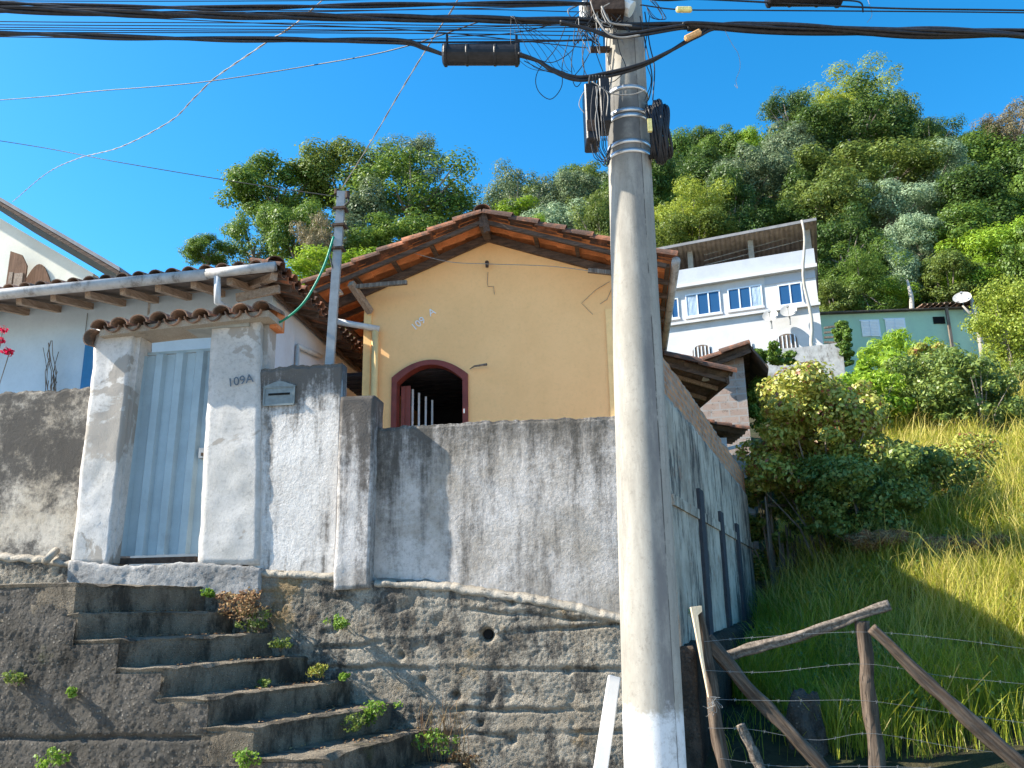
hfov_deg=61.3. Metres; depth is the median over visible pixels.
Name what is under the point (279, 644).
weed
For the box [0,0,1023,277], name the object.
sky
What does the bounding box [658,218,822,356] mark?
white house
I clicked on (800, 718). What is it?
boulder
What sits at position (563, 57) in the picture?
tangled wire
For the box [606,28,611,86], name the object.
tangled wire
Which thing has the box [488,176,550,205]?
tree
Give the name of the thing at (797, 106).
tree
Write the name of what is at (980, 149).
tree
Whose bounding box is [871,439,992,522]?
bush
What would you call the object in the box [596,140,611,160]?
tangled wire
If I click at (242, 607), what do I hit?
weed
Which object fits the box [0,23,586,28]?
overhead cable
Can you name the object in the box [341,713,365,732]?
weed
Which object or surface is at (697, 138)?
tree
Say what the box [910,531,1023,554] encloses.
bush
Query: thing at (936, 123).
tree
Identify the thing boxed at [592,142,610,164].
tangled wire
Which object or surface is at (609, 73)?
overhead cable
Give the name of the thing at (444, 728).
grass stalks
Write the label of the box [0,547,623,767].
retaining wall
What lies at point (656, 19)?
tangled wire
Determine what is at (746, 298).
window
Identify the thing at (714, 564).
side wall
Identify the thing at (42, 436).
boundary wall
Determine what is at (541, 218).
tree
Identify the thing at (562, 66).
tangled wire
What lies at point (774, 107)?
tree
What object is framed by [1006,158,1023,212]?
tree
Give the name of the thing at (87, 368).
door
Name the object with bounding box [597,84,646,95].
tangled wire
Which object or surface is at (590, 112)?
cable coil
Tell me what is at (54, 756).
weed
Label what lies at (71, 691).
weed
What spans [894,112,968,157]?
tree
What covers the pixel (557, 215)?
tree
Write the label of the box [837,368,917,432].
bush
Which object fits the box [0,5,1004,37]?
overhead cable
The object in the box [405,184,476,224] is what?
tree
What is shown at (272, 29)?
overhead cable
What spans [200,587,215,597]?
weed
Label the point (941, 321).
green house
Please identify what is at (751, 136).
tree
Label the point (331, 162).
tree
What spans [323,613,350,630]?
weed
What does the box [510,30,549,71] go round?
tangled wire
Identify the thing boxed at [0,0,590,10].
overhead cable
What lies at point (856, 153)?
tree
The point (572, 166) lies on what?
tree
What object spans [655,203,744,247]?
tree
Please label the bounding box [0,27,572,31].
overhead cable
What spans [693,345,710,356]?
arched window
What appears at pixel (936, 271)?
tree
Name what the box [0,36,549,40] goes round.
overhead cable
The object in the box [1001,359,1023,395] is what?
bush
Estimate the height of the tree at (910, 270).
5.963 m
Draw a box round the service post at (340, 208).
[325,188,349,363]
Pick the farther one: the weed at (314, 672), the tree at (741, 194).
the tree at (741, 194)
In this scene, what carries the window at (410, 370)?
in the yellow house at (480, 312)
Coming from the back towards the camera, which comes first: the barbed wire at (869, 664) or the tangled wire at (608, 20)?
the barbed wire at (869, 664)
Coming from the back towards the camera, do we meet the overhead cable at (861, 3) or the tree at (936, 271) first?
the tree at (936, 271)
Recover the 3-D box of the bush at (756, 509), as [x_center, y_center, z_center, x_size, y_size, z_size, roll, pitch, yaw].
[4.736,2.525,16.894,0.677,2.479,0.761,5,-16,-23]
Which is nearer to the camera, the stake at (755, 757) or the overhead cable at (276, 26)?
the overhead cable at (276, 26)
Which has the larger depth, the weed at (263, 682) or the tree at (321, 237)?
the tree at (321, 237)
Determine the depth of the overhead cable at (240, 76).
7.07 m
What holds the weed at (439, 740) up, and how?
on the concrete stairs
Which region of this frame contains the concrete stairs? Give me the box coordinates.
[0,582,468,767]
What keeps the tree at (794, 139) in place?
on the hillside
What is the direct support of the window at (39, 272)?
in the cream house at (24, 257)
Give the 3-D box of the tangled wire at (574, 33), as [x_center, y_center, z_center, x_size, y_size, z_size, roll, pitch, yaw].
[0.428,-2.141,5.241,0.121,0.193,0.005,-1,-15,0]
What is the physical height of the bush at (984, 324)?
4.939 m
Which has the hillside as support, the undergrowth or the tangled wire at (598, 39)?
the undergrowth
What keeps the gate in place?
attached to the gateway
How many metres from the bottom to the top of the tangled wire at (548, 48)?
0.405 m
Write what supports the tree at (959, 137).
on the hillside
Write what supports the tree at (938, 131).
on the hillside
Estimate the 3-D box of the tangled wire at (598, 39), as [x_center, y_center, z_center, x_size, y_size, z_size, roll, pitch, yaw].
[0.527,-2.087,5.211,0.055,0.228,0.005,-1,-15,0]
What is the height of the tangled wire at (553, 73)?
0.282 m
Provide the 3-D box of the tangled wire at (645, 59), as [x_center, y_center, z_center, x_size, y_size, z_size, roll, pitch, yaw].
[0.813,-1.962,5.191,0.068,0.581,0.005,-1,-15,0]
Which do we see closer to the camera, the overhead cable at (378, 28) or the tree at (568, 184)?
the overhead cable at (378, 28)
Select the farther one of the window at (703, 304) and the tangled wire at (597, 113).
the window at (703, 304)
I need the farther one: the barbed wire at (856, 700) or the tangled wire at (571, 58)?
the barbed wire at (856, 700)
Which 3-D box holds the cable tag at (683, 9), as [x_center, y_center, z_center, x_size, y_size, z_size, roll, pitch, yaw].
[1.033,-2.248,5.187,0.096,0.037,0.030,-1,-15,0]
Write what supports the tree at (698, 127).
on the hillside
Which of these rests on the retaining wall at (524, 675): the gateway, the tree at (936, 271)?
the gateway
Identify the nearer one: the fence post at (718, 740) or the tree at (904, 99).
the fence post at (718, 740)
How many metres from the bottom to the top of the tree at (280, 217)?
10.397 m
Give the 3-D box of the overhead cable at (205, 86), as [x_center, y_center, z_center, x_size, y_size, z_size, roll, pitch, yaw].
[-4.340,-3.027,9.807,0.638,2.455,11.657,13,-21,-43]
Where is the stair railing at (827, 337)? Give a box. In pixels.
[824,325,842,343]
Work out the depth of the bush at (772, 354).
27.77 m
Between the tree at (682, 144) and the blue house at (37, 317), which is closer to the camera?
the blue house at (37, 317)
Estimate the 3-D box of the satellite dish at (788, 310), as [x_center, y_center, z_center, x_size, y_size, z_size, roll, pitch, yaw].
[12.137,-3.101,37.883,0.674,0.934,0.482,-1,-15,0]
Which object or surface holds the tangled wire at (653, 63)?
hanging from the utility pole
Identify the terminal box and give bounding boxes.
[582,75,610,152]
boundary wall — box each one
[0,387,89,559]
[248,363,346,572]
[374,416,619,612]
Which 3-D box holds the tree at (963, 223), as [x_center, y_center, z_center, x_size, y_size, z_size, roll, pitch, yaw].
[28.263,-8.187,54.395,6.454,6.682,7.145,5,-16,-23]
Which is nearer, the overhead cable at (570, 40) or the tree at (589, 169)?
the overhead cable at (570, 40)
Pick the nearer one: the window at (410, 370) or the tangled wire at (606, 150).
the tangled wire at (606, 150)
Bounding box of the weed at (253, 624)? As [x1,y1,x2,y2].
[235,609,271,632]
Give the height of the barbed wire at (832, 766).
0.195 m
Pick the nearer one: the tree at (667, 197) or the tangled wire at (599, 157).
the tangled wire at (599, 157)
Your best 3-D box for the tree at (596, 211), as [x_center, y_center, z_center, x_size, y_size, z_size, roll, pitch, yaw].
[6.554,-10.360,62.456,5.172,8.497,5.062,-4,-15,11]
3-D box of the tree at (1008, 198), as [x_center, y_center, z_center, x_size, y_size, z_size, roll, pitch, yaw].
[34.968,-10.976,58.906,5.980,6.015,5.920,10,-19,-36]
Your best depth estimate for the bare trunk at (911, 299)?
46.71 m
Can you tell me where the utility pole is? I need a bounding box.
[579,0,686,767]
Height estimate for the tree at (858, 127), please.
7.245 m
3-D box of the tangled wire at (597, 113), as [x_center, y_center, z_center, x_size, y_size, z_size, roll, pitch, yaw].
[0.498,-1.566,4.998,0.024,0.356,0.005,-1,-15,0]
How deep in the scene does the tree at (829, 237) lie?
52.65 m
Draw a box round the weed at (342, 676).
[338,672,350,681]
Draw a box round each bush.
[733,356,896,566]
[736,452,758,542]
[744,471,803,592]
[746,375,773,432]
[754,340,796,365]
[791,440,934,557]
[831,320,854,366]
[836,351,923,394]
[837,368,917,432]
[844,528,912,553]
[855,327,945,371]
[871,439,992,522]
[878,342,1021,429]
[904,341,945,374]
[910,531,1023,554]
[922,344,1023,433]
[933,431,1007,500]
[958,272,1023,375]
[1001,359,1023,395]
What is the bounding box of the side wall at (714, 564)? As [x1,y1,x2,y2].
[663,358,756,767]
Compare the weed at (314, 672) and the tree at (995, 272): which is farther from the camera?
the tree at (995, 272)
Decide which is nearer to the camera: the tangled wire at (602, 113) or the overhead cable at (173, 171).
the tangled wire at (602, 113)
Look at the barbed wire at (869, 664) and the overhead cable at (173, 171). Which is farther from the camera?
the overhead cable at (173, 171)
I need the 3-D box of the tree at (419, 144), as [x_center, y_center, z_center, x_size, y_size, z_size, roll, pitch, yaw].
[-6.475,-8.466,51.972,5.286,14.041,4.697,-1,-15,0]
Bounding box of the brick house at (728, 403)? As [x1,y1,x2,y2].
[698,340,768,454]
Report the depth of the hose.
8.79 m
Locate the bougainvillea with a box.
[0,325,14,382]
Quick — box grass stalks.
[411,695,468,761]
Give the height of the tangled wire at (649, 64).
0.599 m
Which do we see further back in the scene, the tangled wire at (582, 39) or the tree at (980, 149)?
the tree at (980, 149)
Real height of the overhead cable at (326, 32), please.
0.211 m
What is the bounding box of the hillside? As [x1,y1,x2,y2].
[656,146,1023,767]
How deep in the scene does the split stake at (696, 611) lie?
7.35 m
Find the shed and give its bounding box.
[707,419,749,449]
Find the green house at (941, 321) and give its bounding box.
[820,301,1020,373]
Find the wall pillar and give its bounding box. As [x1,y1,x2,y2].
[333,395,383,589]
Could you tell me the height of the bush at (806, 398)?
3.904 m
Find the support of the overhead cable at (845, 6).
attached to the utility pole
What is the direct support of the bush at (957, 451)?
on the hillside
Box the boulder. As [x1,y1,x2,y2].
[785,688,829,756]
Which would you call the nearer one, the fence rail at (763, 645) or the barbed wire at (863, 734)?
the barbed wire at (863, 734)
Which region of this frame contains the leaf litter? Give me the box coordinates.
[91,609,447,767]
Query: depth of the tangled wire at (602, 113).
5.00 m
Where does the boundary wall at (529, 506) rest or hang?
on the retaining wall at (524, 675)
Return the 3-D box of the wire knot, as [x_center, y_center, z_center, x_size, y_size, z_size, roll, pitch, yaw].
[1.673,2.684,7.193,0.163,0.154,0.044,-1,-15,0]
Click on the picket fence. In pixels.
(773, 568)
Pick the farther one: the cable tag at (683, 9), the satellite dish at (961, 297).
the satellite dish at (961, 297)
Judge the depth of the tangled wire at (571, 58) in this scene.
5.29 m
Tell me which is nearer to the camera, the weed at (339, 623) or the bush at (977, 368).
the weed at (339, 623)
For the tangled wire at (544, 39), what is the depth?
5.20 m
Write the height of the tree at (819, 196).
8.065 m
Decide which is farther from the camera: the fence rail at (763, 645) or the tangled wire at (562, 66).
the fence rail at (763, 645)
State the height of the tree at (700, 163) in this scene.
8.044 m
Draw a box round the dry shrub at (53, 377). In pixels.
[43,340,58,390]
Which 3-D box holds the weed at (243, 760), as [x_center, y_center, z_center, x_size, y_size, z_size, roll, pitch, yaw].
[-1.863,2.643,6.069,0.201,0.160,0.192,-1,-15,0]
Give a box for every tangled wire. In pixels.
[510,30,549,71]
[511,16,570,71]
[520,24,567,71]
[524,40,594,74]
[535,26,569,99]
[541,41,577,62]
[571,29,586,86]
[573,18,591,44]
[578,18,590,53]
[578,24,601,47]
[582,32,590,82]
[590,1,609,22]
[591,86,595,140]
[591,144,609,161]
[592,81,608,115]
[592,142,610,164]
[595,17,639,38]
[595,22,602,53]
[595,87,597,140]
[596,86,599,139]
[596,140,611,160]
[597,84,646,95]
[600,86,602,140]
[601,6,631,26]
[602,86,604,140]
[603,86,607,140]
[605,137,610,161]
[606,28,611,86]
[609,39,625,82]
[611,13,629,31]
[639,16,652,102]
[644,12,654,99]
[644,16,650,98]
[646,3,665,19]
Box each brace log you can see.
[709,634,830,767]
[867,624,1023,767]
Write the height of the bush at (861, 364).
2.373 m
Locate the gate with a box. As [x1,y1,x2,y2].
[120,348,209,563]
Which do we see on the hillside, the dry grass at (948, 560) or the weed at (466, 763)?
the dry grass at (948, 560)
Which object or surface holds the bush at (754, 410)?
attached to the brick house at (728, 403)
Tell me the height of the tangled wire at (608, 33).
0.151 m
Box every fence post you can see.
[696,611,731,767]
[854,621,885,767]
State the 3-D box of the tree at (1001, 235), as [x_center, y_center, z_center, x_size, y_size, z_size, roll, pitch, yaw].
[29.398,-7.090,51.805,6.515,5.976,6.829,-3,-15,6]
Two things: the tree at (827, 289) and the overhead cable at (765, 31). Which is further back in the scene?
the tree at (827, 289)
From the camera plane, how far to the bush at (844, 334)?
31.21 m
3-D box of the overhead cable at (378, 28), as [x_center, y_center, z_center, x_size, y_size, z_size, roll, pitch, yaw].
[-1.395,-2.244,5.468,3.739,0.362,0.006,-1,-15,0]
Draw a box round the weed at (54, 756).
[33,746,70,767]
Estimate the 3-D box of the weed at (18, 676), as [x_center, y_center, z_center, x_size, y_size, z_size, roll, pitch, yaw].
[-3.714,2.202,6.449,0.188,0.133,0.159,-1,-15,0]
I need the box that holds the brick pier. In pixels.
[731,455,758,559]
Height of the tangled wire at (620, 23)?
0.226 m
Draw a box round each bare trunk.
[906,280,913,307]
[962,298,988,371]
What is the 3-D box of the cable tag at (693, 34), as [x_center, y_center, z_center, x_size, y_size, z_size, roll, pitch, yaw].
[1.076,-2.075,5.141,0.108,0.076,0.030,-1,-15,0]
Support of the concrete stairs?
on the hillside
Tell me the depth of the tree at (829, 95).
122.38 m
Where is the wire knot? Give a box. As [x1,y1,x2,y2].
[703,697,722,716]
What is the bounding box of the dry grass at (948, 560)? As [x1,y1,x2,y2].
[749,364,1023,683]
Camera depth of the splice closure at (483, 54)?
5.19 m
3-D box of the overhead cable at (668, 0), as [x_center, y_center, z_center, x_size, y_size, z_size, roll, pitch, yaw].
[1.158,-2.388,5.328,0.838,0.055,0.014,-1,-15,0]
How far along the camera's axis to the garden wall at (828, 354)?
31.46 m
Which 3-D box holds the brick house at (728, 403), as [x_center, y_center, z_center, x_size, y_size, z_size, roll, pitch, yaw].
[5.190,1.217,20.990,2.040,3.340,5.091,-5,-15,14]
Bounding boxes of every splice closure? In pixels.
[442,34,519,66]
[764,0,842,7]
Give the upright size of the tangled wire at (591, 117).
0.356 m
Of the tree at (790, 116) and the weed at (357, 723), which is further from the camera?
the tree at (790, 116)
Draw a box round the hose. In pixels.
[279,236,334,323]
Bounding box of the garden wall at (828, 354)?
[763,343,844,381]
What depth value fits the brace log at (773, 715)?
7.24 m
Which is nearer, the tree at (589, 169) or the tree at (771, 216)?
the tree at (771, 216)
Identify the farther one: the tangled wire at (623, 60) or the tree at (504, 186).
the tree at (504, 186)
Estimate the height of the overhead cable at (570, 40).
0.057 m
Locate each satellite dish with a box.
[762,310,777,328]
[780,304,796,324]
[953,291,971,312]
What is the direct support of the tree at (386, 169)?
on the hillside
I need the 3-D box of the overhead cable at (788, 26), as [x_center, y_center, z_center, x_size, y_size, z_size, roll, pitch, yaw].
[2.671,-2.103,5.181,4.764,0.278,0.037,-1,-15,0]
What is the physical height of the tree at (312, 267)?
6.351 m
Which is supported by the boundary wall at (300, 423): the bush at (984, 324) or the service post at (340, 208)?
the service post at (340, 208)
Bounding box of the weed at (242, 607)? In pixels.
[216,586,270,622]
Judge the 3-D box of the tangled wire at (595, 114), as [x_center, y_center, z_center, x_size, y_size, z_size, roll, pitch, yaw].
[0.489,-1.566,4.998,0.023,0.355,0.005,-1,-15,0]
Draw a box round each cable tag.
[647,118,651,132]
[676,6,691,12]
[684,29,701,40]
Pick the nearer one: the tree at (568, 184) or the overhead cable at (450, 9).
the overhead cable at (450, 9)
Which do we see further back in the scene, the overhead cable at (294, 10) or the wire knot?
the wire knot
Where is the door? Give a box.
[80,345,93,388]
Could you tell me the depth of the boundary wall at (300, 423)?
8.32 m
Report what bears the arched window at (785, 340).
in the white house at (732, 288)
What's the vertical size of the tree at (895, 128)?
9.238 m
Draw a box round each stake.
[690,606,708,696]
[737,722,764,767]
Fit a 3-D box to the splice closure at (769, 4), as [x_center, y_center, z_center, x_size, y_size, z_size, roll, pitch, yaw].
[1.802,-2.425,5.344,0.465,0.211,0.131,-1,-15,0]
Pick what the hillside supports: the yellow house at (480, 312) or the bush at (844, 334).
the yellow house at (480, 312)
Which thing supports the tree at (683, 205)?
on the hillside
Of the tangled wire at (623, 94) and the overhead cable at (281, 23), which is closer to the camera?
the tangled wire at (623, 94)
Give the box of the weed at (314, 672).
[305,663,328,677]
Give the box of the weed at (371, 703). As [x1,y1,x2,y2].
[359,699,402,726]
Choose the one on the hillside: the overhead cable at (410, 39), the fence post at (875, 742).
the fence post at (875, 742)
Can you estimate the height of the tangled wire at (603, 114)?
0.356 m
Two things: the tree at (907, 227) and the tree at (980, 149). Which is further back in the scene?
the tree at (980, 149)
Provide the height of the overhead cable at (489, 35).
0.162 m
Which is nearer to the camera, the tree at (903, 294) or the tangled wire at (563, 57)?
the tangled wire at (563, 57)
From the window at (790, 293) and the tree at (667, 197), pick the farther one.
the tree at (667, 197)
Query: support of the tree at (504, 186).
on the hillside
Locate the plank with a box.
[594,675,620,767]
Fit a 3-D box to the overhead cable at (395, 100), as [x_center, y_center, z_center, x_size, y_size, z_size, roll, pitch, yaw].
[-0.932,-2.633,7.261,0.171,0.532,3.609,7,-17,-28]
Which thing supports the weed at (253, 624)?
on the concrete stairs
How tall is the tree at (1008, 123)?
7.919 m
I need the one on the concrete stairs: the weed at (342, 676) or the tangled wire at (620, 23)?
the weed at (342, 676)
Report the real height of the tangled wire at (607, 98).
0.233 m
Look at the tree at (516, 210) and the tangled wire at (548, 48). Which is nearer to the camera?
the tangled wire at (548, 48)
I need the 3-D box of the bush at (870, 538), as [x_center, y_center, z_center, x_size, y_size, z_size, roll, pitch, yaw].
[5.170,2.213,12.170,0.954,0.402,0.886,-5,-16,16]
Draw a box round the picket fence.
[764,496,814,591]
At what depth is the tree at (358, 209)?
46.31 m
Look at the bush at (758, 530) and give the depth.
14.51 m
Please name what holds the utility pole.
on the pavement
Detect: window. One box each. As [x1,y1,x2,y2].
[26,264,50,283]
[391,360,467,426]
[672,298,680,320]
[685,290,722,319]
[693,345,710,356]
[727,284,764,312]
[777,282,804,307]
[777,334,797,348]
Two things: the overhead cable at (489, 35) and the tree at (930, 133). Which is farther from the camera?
the tree at (930, 133)
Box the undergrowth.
[345,122,1012,328]
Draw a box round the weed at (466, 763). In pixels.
[447,750,481,767]
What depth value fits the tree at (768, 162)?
68.20 m
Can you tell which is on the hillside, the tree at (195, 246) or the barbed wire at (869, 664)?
the tree at (195, 246)
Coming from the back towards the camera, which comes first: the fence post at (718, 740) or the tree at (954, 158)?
the tree at (954, 158)
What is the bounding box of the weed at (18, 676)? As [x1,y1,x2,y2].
[1,670,26,686]
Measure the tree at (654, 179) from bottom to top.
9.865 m
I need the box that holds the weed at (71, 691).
[65,686,77,697]
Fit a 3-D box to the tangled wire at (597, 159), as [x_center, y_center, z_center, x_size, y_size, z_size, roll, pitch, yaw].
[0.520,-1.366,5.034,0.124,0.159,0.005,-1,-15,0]
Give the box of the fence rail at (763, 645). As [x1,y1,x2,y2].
[727,600,891,659]
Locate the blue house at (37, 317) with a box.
[0,256,362,565]
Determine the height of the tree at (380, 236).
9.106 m
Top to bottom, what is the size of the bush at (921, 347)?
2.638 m
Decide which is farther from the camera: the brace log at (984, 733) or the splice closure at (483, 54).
the brace log at (984, 733)
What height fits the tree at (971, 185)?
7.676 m
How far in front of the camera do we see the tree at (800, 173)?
65.39 m
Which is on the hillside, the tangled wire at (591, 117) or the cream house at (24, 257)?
the cream house at (24, 257)
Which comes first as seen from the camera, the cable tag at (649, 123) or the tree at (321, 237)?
the cable tag at (649, 123)
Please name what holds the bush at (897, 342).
on the hillside
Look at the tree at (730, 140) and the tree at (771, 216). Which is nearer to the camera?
the tree at (771, 216)
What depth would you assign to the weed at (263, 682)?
7.02 m
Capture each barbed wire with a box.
[704,631,1023,648]
[705,663,1020,683]
[713,698,1021,722]
[720,758,918,767]
[731,728,989,751]
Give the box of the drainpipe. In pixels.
[801,220,813,345]
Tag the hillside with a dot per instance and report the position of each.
(973, 758)
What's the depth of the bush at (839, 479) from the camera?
12.75 m
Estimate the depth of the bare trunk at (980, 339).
41.56 m
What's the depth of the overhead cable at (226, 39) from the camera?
5.26 m
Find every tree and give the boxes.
[175,232,238,266]
[210,148,335,255]
[216,200,288,264]
[252,195,334,272]
[282,132,391,217]
[284,243,376,284]
[285,210,347,273]
[323,134,483,224]
[331,172,397,260]
[342,206,447,255]
[365,131,445,208]
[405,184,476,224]
[470,157,556,217]
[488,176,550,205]
[491,195,542,217]
[520,197,589,230]
[532,212,546,221]
[535,167,608,228]
[552,159,608,204]
[553,163,581,179]
[565,183,609,235]
[598,149,687,220]
[652,159,691,244]
[654,174,735,244]
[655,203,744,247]
[664,125,703,201]
[672,144,742,204]
[686,125,720,160]
[693,125,723,147]
[696,122,745,166]
[701,139,799,220]
[706,161,768,236]
[729,196,820,229]
[734,124,767,157]
[752,118,834,189]
[756,85,814,133]
[776,102,822,133]
[776,161,887,249]
[779,92,818,122]
[779,153,843,215]
[784,70,921,172]
[790,132,953,239]
[802,50,903,128]
[816,199,892,298]
[817,277,868,311]
[818,232,913,310]
[833,108,888,135]
[849,81,924,164]
[851,178,946,239]
[855,275,920,308]
[881,136,979,213]
[882,209,960,263]
[883,236,924,308]
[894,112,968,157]
[913,248,996,305]
[915,123,945,143]
[915,124,941,145]
[917,116,954,138]
[917,198,1023,276]
[920,134,984,175]
[923,161,1023,252]
[931,127,1023,205]
[933,215,1023,285]
[939,256,1012,300]
[962,122,1000,142]
[969,95,1023,148]
[975,133,1023,192]
[991,177,1023,226]
[995,222,1023,292]
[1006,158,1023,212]
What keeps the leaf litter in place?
on the concrete stairs
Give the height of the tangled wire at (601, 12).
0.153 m
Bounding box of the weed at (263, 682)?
[255,678,271,687]
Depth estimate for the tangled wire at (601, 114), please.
4.99 m
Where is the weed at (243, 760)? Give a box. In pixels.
[233,747,261,767]
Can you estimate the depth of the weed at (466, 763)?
7.25 m
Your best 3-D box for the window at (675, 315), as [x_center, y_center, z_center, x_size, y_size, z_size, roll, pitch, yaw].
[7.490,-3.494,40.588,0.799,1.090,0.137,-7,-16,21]
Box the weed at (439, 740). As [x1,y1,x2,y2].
[411,728,460,754]
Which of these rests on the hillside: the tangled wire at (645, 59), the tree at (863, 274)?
the tree at (863, 274)
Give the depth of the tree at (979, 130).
93.14 m
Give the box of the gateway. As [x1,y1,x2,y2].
[71,300,284,565]
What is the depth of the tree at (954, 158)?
64.89 m
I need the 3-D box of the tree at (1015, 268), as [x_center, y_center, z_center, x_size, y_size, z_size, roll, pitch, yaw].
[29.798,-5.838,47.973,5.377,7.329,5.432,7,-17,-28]
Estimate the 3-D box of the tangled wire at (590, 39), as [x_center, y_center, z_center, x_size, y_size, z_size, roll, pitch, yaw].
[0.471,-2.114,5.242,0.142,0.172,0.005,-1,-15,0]
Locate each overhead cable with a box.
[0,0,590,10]
[0,5,587,10]
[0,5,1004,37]
[0,21,587,25]
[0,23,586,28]
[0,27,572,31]
[0,27,585,31]
[0,31,441,55]
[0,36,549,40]
[1,0,586,1]
[1,23,475,99]
[2,141,338,196]
[12,1,321,201]
[74,32,584,35]
[103,16,587,47]
[240,39,589,42]
[243,9,578,12]
[341,0,457,188]
[448,16,579,36]
[518,21,1023,81]
[560,20,1023,38]
[640,4,1023,12]
[653,0,683,0]
[687,22,1023,38]
[709,0,1023,10]
[843,0,863,11]
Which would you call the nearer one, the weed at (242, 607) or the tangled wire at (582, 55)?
the tangled wire at (582, 55)
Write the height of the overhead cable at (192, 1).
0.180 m
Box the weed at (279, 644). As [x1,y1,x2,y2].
[269,637,292,650]
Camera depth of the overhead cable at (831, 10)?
5.29 m
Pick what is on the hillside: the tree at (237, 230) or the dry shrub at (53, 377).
the tree at (237, 230)
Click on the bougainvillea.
(8, 351)
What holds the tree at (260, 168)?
on the hillside
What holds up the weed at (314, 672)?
on the concrete stairs
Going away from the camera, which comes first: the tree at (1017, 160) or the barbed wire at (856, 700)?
the barbed wire at (856, 700)
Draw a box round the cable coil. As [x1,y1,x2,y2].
[645,98,672,164]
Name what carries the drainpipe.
attached to the white house at (732, 288)
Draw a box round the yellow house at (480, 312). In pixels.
[301,204,680,427]
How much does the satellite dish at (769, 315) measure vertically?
0.886 m
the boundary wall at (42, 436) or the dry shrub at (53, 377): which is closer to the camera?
the boundary wall at (42, 436)
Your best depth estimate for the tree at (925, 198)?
59.64 m
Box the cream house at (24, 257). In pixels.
[0,197,130,286]
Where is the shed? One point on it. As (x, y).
(728, 433)
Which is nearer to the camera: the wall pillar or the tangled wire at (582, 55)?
the tangled wire at (582, 55)
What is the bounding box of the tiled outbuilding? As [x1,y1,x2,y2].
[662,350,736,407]
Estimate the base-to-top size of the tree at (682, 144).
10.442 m
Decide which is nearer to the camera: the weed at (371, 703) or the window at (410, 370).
the weed at (371, 703)

